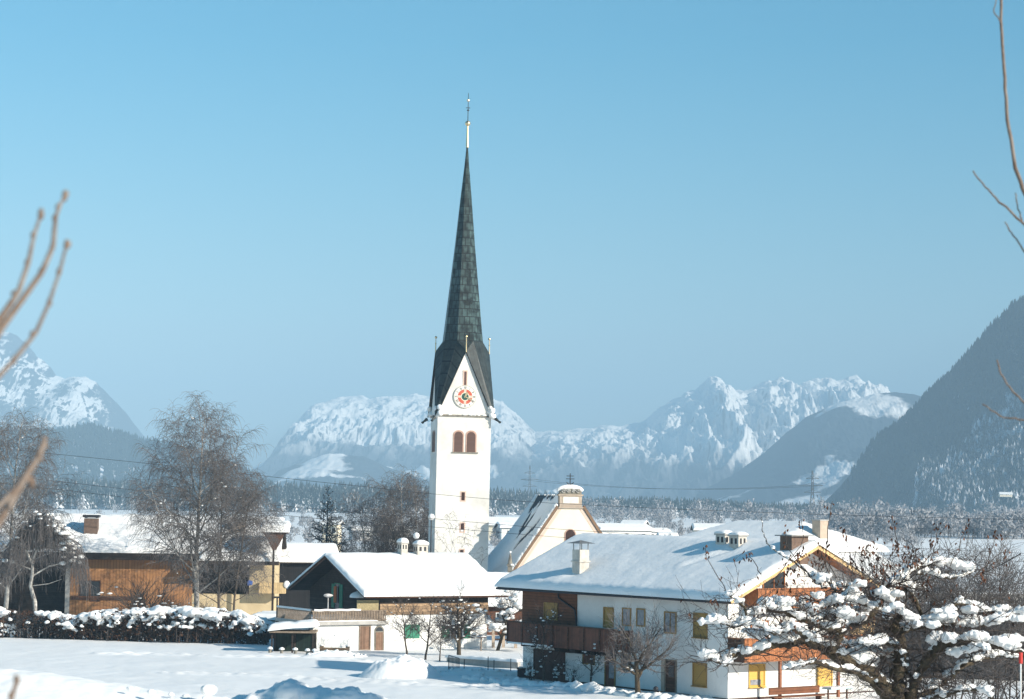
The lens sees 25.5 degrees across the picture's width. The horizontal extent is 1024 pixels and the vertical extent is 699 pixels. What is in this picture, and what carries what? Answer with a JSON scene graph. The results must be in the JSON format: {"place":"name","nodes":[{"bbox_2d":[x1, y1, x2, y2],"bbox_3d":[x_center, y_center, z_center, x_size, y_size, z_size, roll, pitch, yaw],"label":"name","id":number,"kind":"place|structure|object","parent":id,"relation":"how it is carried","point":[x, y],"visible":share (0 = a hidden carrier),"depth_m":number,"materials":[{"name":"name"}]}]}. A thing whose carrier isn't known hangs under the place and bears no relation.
{"place":"outdoors","nodes":[
{"label":"outdoors","id":0,"kind":"place"},
{"bbox_2d":[0,332,145,439],"bbox_3d":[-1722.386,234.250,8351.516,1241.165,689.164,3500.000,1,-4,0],"label":"mountain","id":1,"kind":"structure","parent":0,"point":[29,379],"depth_m":8244.60,"materials":[{"name":"snow"}]},
{"bbox_2d":[6,436,173,480],"bbox_3d":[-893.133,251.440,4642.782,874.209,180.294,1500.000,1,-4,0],"label":"hill","id":2,"kind":"structure","parent":0,"point":[101,468],"depth_m":4352.40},
{"bbox_2d":[0,421,282,487],"bbox_3d":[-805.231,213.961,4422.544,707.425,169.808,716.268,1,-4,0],"label":"forest","id":3,"kind":"object","parent":2,"relation":"on","point":[98,441],"visible":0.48,"depth_m":4493.30,"materials":[{"name":"grey wood"}]},
{"bbox_2d":[269,453,429,490],"bbox_3d":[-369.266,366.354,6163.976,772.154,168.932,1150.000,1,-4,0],"label":"hill","id":4,"kind":"structure","parent":0,"point":[329,468],"depth_m":6150.16,"materials":[{"name":"snow"}]},
{"bbox_2d":[252,393,556,492],"bbox_3d":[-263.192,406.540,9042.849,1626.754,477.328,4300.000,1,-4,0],"label":"mountain","id":5,"kind":"structure","parent":0,"point":[390,431],"depth_m":8231.47,"materials":[{"name":"snow"}]},
{"bbox_2d":[0,508,1023,698],"bbox_3d":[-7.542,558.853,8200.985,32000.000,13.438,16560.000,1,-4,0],"label":"ground","id":6,"kind":"structure","parent":0,"point":[230,670],"depth_m":173.19,"materials":[{"name":"snow"}]},
{"bbox_2d":[0,449,53,579],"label":"birch","id":7,"kind":"object","parent":6,"relation":"on","point":[1,527],"visible":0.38,"depth_m":236.68,"materials":[{"name":"brown plant"}]},
{"bbox_2d":[0,620,58,637],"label":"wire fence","id":8,"kind":"object","parent":6,"relation":"on","point":[9,626],"visible":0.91,"depth_m":208.44,"materials":[{"name":"grey"}]},
{"bbox_2d":[0,190,70,698],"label":"bare bush","id":9,"kind":"object","parent":6,"relation":"on","point":[9,499],"visible":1,"depth_m":4.28,"materials":[{"name":"plant"}]},
{"bbox_2d":[0,403,94,618],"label":"birch","id":10,"kind":"object","parent":6,"relation":"on","point":[34,493],"visible":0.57,"depth_m":239.51,"materials":[{"name":"brown plant"}]},
{"bbox_2d":[0,508,97,626],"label":"weeping birch","id":11,"kind":"object","parent":6,"relation":"on","point":[37,534],"visible":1,"depth_m":210.02,"materials":[{"name":"brown plant"}]},
{"bbox_2d":[0,668,229,698],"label":"snow bank","id":12,"kind":"structure","parent":6,"relation":"on","point":[37,685],"depth_m":29.13,"materials":[{"name":"snow"}]},
{"bbox_2d":[126,684,216,698],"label":"snow lumps","id":13,"kind":"object","parent":12,"relation":"on","point":[208,690],"visible":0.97,"depth_m":29.08,"materials":[{"name":"snow"}]},
{"bbox_2d":[0,605,273,644],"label":"hedge","id":14,"kind":"object","parent":6,"relation":"on","point":[175,624],"visible":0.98,"depth_m":204.29,"materials":[{"name":"grey"}]},
{"bbox_2d":[87,572,198,609],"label":"shrub","id":15,"kind":"object","parent":6,"relation":"on","point":[138,597],"visible":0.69,"depth_m":231.56,"materials":[{"name":"brown plant"}]},
{"bbox_2d":[0,513,290,615],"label":"farmhouse","id":16,"kind":"object","parent":6,"relation":"on","point":[112,555],"visible":0.31,"depth_m":249.46,"materials":[{"name":"brown wood"}]},
{"bbox_2d":[90,580,100,601],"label":"window","id":17,"kind":"structure","parent":16,"relation":"in","point":[95,582],"depth_m":248.90,"materials":[{"name":"grey glass"}]},
{"bbox_2d":[156,592,193,606],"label":"shrub","id":18,"kind":"object","parent":6,"relation":"on","point":[169,602],"visible":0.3,"depth_m":234.68,"materials":[{"name":"brown plant"}]},
{"bbox_2d":[120,390,288,607],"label":"birch","id":19,"kind":"object","parent":6,"relation":"on","point":[188,457],"visible":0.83,"depth_m":233.23,"materials":[{"name":"brown plant"}]},
{"bbox_2d":[153,451,289,607],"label":"birch","id":20,"kind":"object","parent":6,"relation":"on","point":[218,534],"visible":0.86,"depth_m":230.77,"materials":[{"name":"brown plant"}]},
{"bbox_2d":[188,470,293,609],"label":"birch","id":21,"kind":"object","parent":6,"relation":"on","point":[243,529],"visible":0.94,"depth_m":230.26,"materials":[{"name":"brown plant"}]},
{"bbox_2d":[253,611,289,637],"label":"garage","id":22,"kind":"structure","parent":6,"relation":"on","point":[270,615],"depth_m":214.31,"materials":[{"name":"paint"}]},
{"bbox_2d":[268,619,319,652],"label":"carport","id":23,"kind":"object","parent":6,"relation":"on","point":[287,637],"visible":0.98,"depth_m":191.49,"materials":[{"name":"brown wood"}]},
{"bbox_2d":[279,542,338,609],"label":"house","id":24,"kind":"structure","parent":6,"relation":"on","point":[300,560],"depth_m":261.30,"materials":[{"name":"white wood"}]},
{"bbox_2d":[231,678,386,698],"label":"snow heap","id":25,"kind":"object","parent":6,"relation":"on","point":[290,688],"visible":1,"depth_m":40.40,"materials":[{"name":"snow"}]},
{"bbox_2d":[305,485,348,552],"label":"spruce","id":26,"kind":"object","parent":6,"relation":"on","point":[329,524],"visible":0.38,"depth_m":283.70,"materials":[{"name":"green"}]},
{"bbox_2d":[319,520,344,547],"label":"house","id":27,"kind":"structure","parent":6,"relation":"on","point":[336,525],"depth_m":557.75,"materials":[{"name":"beige paint"}]},
{"bbox_2d":[320,644,349,650],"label":"barrier","id":28,"kind":"object","parent":6,"relation":"on","point":[323,648],"visible":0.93,"depth_m":189.74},
{"bbox_2d":[306,649,367,656],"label":"snow heap","id":29,"kind":"object","parent":6,"relation":"on","point":[335,653],"visible":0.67,"depth_m":185.26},
{"bbox_2d":[342,531,374,551],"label":"tree","id":30,"kind":"object","parent":6,"relation":"on","point":[355,542],"visible":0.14,"depth_m":295.78,"materials":[{"name":"grey plant"}]},
{"bbox_2d":[331,487,403,552],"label":"birch","id":31,"kind":"object","parent":6,"relation":"on","point":[364,525],"visible":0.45,"depth_m":290.98,"materials":[{"name":"brown plant"}]},
{"bbox_2d":[342,464,428,552],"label":"birch","id":32,"kind":"object","parent":6,"relation":"on","point":[396,499],"visible":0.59,"depth_m":286.31,"materials":[{"name":"brown plant"}]},
{"bbox_2d":[353,504,427,552],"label":"tree","id":33,"kind":"object","parent":6,"relation":"on","point":[382,544],"visible":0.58,"depth_m":281.33,"materials":[{"name":"brown plant"}]},
{"bbox_2d":[275,538,509,651],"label":"chalet","id":34,"kind":"object","parent":6,"relation":"on","point":[351,593],"visible":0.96,"depth_m":198.63,"materials":[{"name":"paint"}]},
{"bbox_2d":[334,583,339,613],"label":"window","id":35,"kind":"structure","parent":34,"relation":"in","point":[336,605],"depth_m":202.65,"materials":[{"name":"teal glass"}]},
{"bbox_2d":[359,625,370,649],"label":"garage door","id":36,"kind":"structure","parent":34,"relation":"in","point":[364,631],"depth_m":194.55,"materials":[{"name":"wood"}]},
{"bbox_2d":[374,626,383,649],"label":"door","id":37,"kind":"structure","parent":34,"relation":"in","point":[379,630],"depth_m":195.17,"materials":[{"name":"wood"}]},
{"bbox_2d":[358,473,428,552],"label":"birch","id":38,"kind":"object","parent":6,"relation":"on","point":[416,510],"visible":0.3,"depth_m":287.46,"materials":[{"name":"brown plant"}]},
{"bbox_2d":[358,654,441,678],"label":"snow heap","id":39,"kind":"object","parent":6,"relation":"on","point":[404,666],"visible":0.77,"depth_m":160.10,"materials":[{"name":"snow"}]},
{"bbox_2d":[378,593,427,654],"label":"sapling","id":40,"kind":"object","parent":6,"relation":"on","point":[398,624],"visible":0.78,"depth_m":188.66,"materials":[{"name":"brown plant"}]},
{"bbox_2d":[408,505,428,551],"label":"tree","id":41,"kind":"object","parent":6,"relation":"on","point":[422,536],"visible":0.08,"depth_m":280.01,"materials":[{"name":"brown plant"}]},
{"bbox_2d":[402,593,454,659],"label":"sapling","id":42,"kind":"object","parent":6,"relation":"on","point":[422,625],"visible":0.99,"depth_m":184.65,"materials":[{"name":"brown plant"}]},
{"bbox_2d":[423,618,456,660],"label":"sapling","id":43,"kind":"object","parent":6,"relation":"on","point":[442,639],"visible":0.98,"depth_m":183.94,"materials":[{"name":"brown plant"}]},
{"bbox_2d":[428,508,488,564],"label":"birch","id":44,"kind":"object","parent":6,"relation":"on","point":[462,545],"visible":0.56,"depth_m":255.30,"materials":[{"name":"plant"}]},
{"bbox_2d":[431,580,489,654],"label":"fruit tree","id":45,"kind":"object","parent":6,"relation":"on","point":[459,627],"visible":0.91,"depth_m":187.71,"materials":[{"name":"brown plant"}]},
{"bbox_2d":[421,93,500,571],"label":"church tower","id":46,"kind":"structure","parent":6,"relation":"on","point":[461,411],"depth_m":267.10,"materials":[{"name":"paint"}]},
{"bbox_2d":[453,430,463,451],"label":"bell window","id":47,"kind":"structure","parent":46,"relation":"in","point":[458,436],"depth_m":266.57,"materials":[{"name":"brown wood"}]},
{"bbox_2d":[465,430,476,451],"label":"bell window","id":48,"kind":"structure","parent":46,"relation":"in","point":[471,436],"depth_m":266.77,"materials":[{"name":"brown wood"}]},
{"bbox_2d":[437,668,516,675],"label":"snow heap","id":49,"kind":"object","parent":6,"relation":"on","point":[471,671],"visible":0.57,"depth_m":163.32,"materials":[{"name":"snow"}]},
{"bbox_2d":[448,655,510,670],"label":"fence","id":50,"kind":"object","parent":6,"relation":"on","point":[464,662],"visible":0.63,"depth_m":174.65,"materials":[{"name":"grey metal"}]},
{"bbox_2d":[0,474,966,518],"bbox_3d":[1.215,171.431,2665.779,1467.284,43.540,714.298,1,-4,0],"label":"forest","id":51,"kind":"object","parent":6,"relation":"on","point":[307,496],"visible":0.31,"depth_m":2392.51,"materials":[{"name":"plant"}]},
{"bbox_2d":[445,654,522,668],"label":"garden fence","id":52,"kind":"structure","parent":6,"relation":"on","point":[494,662],"depth_m":180.64,"materials":[{"name":"wood"}]},
{"bbox_2d":[471,590,521,650],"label":"fruit tree","id":53,"kind":"object","parent":6,"relation":"on","point":[494,624],"visible":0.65,"depth_m":196.56,"materials":[{"name":"white plant"}]},
{"bbox_2d":[488,517,518,539],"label":"house","id":54,"kind":"structure","parent":6,"relation":"on","point":[493,521],"depth_m":798.38,"materials":[{"name":"beige paint"}]},
{"bbox_2d":[487,572,521,634],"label":"house","id":55,"kind":"structure","parent":6,"relation":"on","point":[497,576],"depth_m":224.96,"materials":[{"name":"white wood"}]},
{"bbox_2d":[494,522,514,541],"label":"house","id":56,"kind":"structure","parent":6,"relation":"on","point":[505,528],"depth_m":698.45,"materials":[{"name":"paint"}]},
{"bbox_2d":[492,623,516,647],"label":"porch","id":57,"kind":"object","parent":6,"relation":"on","point":[494,639],"visible":0.06,"depth_m":201.62,"materials":[{"name":"wood"}]},
{"bbox_2d":[3,475,1008,552],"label":"power line","id":58,"kind":"object","parent":6,"relation":"on","point":[445,519],"visible":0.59,"depth_m":249.29,"materials":[{"name":"grey metal"}]},
{"bbox_2d":[507,551,513,571],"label":"spirelet","id":59,"kind":"object","parent":6,"relation":"on","point":[510,564],"visible":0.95,"depth_m":256.29,"materials":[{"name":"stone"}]},
{"bbox_2d":[518,656,541,679],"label":"shrub","id":60,"kind":"object","parent":6,"relation":"on","point":[529,670],"visible":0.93,"depth_m":159.66,"materials":[{"name":"grey plant"}]},
{"bbox_2d":[40,495,1023,551],"bbox_3d":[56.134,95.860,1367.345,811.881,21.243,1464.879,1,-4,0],"label":"woodland","id":61,"kind":"object","parent":6,"relation":"on","point":[873,522],"visible":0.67,"depth_m":1082.49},
{"bbox_2d":[488,473,601,571],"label":"church nave","id":62,"kind":"structure","parent":6,"relation":"on","point":[569,515],"depth_m":261.56,"materials":[{"name":"paint"}]},
{"bbox_2d":[564,529,575,540],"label":"arched window","id":63,"kind":"structure","parent":62,"relation":"in","point":[569,533],"depth_m":261.10,"materials":[{"name":"brown stone"}]},
{"bbox_2d":[516,601,577,680],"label":"sapling","id":64,"kind":"object","parent":6,"relation":"on","point":[543,636],"visible":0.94,"depth_m":156.92,"materials":[{"name":"brown plant"}]},
{"bbox_2d":[548,652,569,681],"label":"shrub","id":65,"kind":"object","parent":6,"relation":"on","point":[556,673],"visible":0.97,"depth_m":157.40,"materials":[{"name":"brown plant"}]},
{"bbox_2d":[559,659,583,681],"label":"shrub","id":66,"kind":"object","parent":6,"relation":"on","point":[573,677],"visible":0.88,"depth_m":155.45,"materials":[{"name":"brown plant"}]},
{"bbox_2d":[461,673,707,698],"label":"snow bank","id":67,"kind":"structure","parent":6,"relation":"on","point":[594,687],"depth_m":149.31,"materials":[{"name":"snow"}]},
{"bbox_2d":[574,640,609,681],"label":"sapling","id":68,"kind":"object","parent":6,"relation":"on","point":[592,665],"visible":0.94,"depth_m":153.47,"materials":[{"name":"brown plant"}]},
{"bbox_2d":[596,523,654,534],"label":"house","id":69,"kind":"structure","parent":6,"relation":"on","point":[631,528],"depth_m":621.75,"materials":[{"name":"paint"}]},
{"bbox_2d":[620,520,649,525],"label":"house","id":70,"kind":"structure","parent":6,"relation":"on","point":[635,521],"depth_m":897.33,"materials":[{"name":"beige paint"}]},
{"bbox_2d":[599,595,685,692],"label":"apple tree","id":71,"kind":"object","parent":6,"relation":"on","point":[646,652],"visible":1,"depth_m":146.02,"materials":[{"name":"brown plant"}]},
{"bbox_2d":[494,530,899,698],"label":"house","id":72,"kind":"structure","parent":6,"relation":"on","point":[585,580],"depth_m":152.06,"materials":[{"name":"paint"}]},
{"bbox_2d":[533,648,564,681],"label":"garage door","id":73,"kind":"structure","parent":72,"relation":"in","point":[548,674],"depth_m":159.76,"materials":[{"name":"brown wood"}]},
{"bbox_2d":[543,602,557,620],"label":"window","id":74,"kind":"structure","parent":72,"relation":"in","point":[546,606],"depth_m":159.88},
{"bbox_2d":[603,607,613,627],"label":"window","id":75,"kind":"structure","parent":72,"relation":"in","point":[606,616],"depth_m":154.81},
{"bbox_2d":[604,656,615,686],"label":"door","id":76,"kind":"structure","parent":72,"relation":"in","point":[610,671],"depth_m":154.32,"materials":[{"name":"brown wood"}]},
{"bbox_2d":[622,607,630,625],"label":"window","id":77,"kind":"structure","parent":72,"relation":"in","point":[624,612],"depth_m":153.27,"materials":[{"name":"grey glass"}]},
{"bbox_2d":[636,608,645,626],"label":"window","id":78,"kind":"structure","parent":72,"relation":"in","point":[640,611],"depth_m":152.04,"materials":[{"name":"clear glass"}]},
{"bbox_2d":[664,611,676,633],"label":"window","id":79,"kind":"structure","parent":72,"relation":"in","point":[667,620],"depth_m":149.61,"materials":[{"name":"clear glass"}]},
{"bbox_2d":[664,659,676,692],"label":"door","id":80,"kind":"structure","parent":72,"relation":"in","point":[670,684],"depth_m":149.32,"materials":[{"name":"brown wood"}]},
{"bbox_2d":[690,663,706,687],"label":"window","id":81,"kind":"structure","parent":72,"relation":"in","point":[697,669],"depth_m":147.07,"materials":[{"name":"wood"}]},
{"bbox_2d":[691,612,707,638],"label":"window","id":82,"kind":"structure","parent":72,"relation":"in","point":[704,630],"depth_m":147.29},
{"bbox_2d":[748,664,766,687],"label":"window","id":83,"kind":"structure","parent":72,"relation":"in","point":[757,678],"depth_m":146.39,"materials":[{"name":"yellow glass"}]},
{"bbox_2d":[762,571,784,587],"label":"window","id":84,"kind":"structure","parent":72,"relation":"in","point":[781,574],"depth_m":147.90,"materials":[{"name":"grey glass"}]},
{"bbox_2d":[816,666,832,685],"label":"window","id":85,"kind":"structure","parent":72,"relation":"in","point":[819,681],"depth_m":150.01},
{"bbox_2d":[690,523,725,531],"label":"house","id":86,"kind":"structure","parent":6,"relation":"on","point":[695,527],"depth_m":640.04,"materials":[{"name":"beige paint"}]},
{"bbox_2d":[768,685,824,698],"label":"bench","id":87,"kind":"object","parent":6,"relation":"on","point":[792,690],"visible":1,"depth_m":145.15,"materials":[{"name":"brown wood"}]},
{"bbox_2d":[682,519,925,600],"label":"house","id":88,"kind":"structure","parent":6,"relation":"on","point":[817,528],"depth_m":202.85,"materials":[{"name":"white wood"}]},
{"bbox_2d":[802,472,822,522],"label":"pylon","id":89,"kind":"object","parent":6,"relation":"on","point":[811,485],"visible":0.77,"depth_m":1447.28,"materials":[{"name":"grey metal"}]},
{"bbox_2d":[521,479,801,488],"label":"power line","id":90,"kind":"object","parent":89,"relation":"hanging from","point":[653,488],"visible":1,"depth_m":1594.93,"materials":[{"name":"grey metal"}]},
{"bbox_2d":[822,685,852,698],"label":"table","id":91,"kind":"object","parent":6,"relation":"on","point":[828,688],"visible":0.87,"depth_m":146.68,"materials":[{"name":"white"}]},
{"bbox_2d":[659,501,1023,698],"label":"apple tree","id":92,"kind":"object","parent":6,"relation":"on","point":[863,661],"visible":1,"depth_m":49.27,"materials":[{"name":"white plant"}]},
{"bbox_2d":[777,546,952,695],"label":"shrub","id":93,"kind":"object","parent":6,"relation":"on","point":[873,620],"visible":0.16,"depth_m":117.58,"materials":[{"name":"brown plant"}]},
{"bbox_2d":[804,549,965,695],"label":"shrub","id":94,"kind":"object","parent":6,"relation":"on","point":[882,617],"visible":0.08,"depth_m":122.20,"materials":[{"name":"brown plant"}]},
{"bbox_2d":[836,573,994,695],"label":"shrub","id":95,"kind":"object","parent":6,"relation":"on","point":[907,637],"visible":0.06,"depth_m":128.13,"materials":[{"name":"brown plant"}]},
{"bbox_2d":[818,532,1023,698],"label":"shrub","id":96,"kind":"object","parent":6,"relation":"on","point":[930,593],"visible":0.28,"depth_m":113.76,"materials":[{"name":"brown plant"}]},
{"bbox_2d":[841,567,1013,698],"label":"shrub","id":97,"kind":"object","parent":6,"relation":"on","point":[927,614],"visible":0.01,"depth_m":126.83,"materials":[{"name":"brown plant"}]},
{"bbox_2d":[877,603,1023,680],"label":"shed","id":98,"kind":"structure","parent":6,"relation":"on","point":[1007,669],"depth_m":166.27,"materials":[{"name":"brown wood"}]},
{"bbox_2d":[905,545,1023,698],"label":"shrub","id":99,"kind":"object","parent":6,"relation":"on","point":[971,668],"visible":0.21,"depth_m":116.89,"materials":[{"name":"brown plant"}]},
{"bbox_2d":[912,543,1023,698],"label":"shrub","id":100,"kind":"object","parent":6,"relation":"on","point":[1006,622],"visible":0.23,"depth_m":115.52,"materials":[{"name":"grey plant"}]},
{"bbox_2d":[917,527,1023,698],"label":"shrub","id":101,"kind":"object","parent":6,"relation":"on","point":[1021,627],"visible":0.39,"depth_m":113.87,"materials":[{"name":"brown plant"}]},
{"bbox_2d":[920,548,1023,698],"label":"shrub","id":102,"kind":"object","parent":6,"relation":"on","point":[1009,689],"visible":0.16,"depth_m":118.68,"materials":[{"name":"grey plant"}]},
{"bbox_2d":[973,0,1023,420],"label":"young tree","id":103,"kind":"object","parent":6,"relation":"on","point":[1018,176],"visible":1,"depth_m":11.16,"materials":[{"name":"brown plant"}]},
{"bbox_2d":[1019,652,1022,698],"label":"snow pole","id":104,"kind":"object","parent":6,"relation":"on","point":[1020,658],"visible":1,"depth_m":45.66,"materials":[{"name":"white paint"}]},
{"bbox_2d":[0,0,1023,470],"label":"sky","id":105,"kind":"structure","parent":0,"point":[259,214],"materials":[{"name":"blue"}]},
{"bbox_2d":[1,448,1023,519],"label":"power line","id":106,"kind":"object","parent":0,"point":[556,503],"visible":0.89,"depth_m":251.41,"materials":[{"name":"grey metal"}]},
{"bbox_2d":[514,375,889,502],"bbox_3d":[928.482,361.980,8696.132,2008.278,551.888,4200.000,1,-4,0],"label":"mountain","id":107,"kind":"structure","parent":0,"point":[707,433],"depth_m":7848.46,"materials":[{"name":"snow"}]},
{"bbox_2d":[695,392,920,505],"bbox_3d":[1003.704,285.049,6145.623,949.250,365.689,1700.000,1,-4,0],"label":"hill","id":108,"kind":"structure","parent":0,"point":[826,446],"depth_m":6098.16,"materials":[{"name":"snow"}]},
{"bbox_2d":[825,326,1023,508],"bbox_3d":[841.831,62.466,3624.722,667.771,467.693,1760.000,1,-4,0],"label":"mountain","id":109,"kind":"structure","parent":0,"point":[839,489],"depth_m":3451.09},
{"bbox_2d":[823,295,1023,512],"bbox_3d":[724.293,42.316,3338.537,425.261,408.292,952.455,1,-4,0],"label":"forest","id":110,"kind":"object","parent":109,"relation":"on","point":[935,425],"visible":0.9,"depth_m":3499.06,"materials":[{"name":"plant"}]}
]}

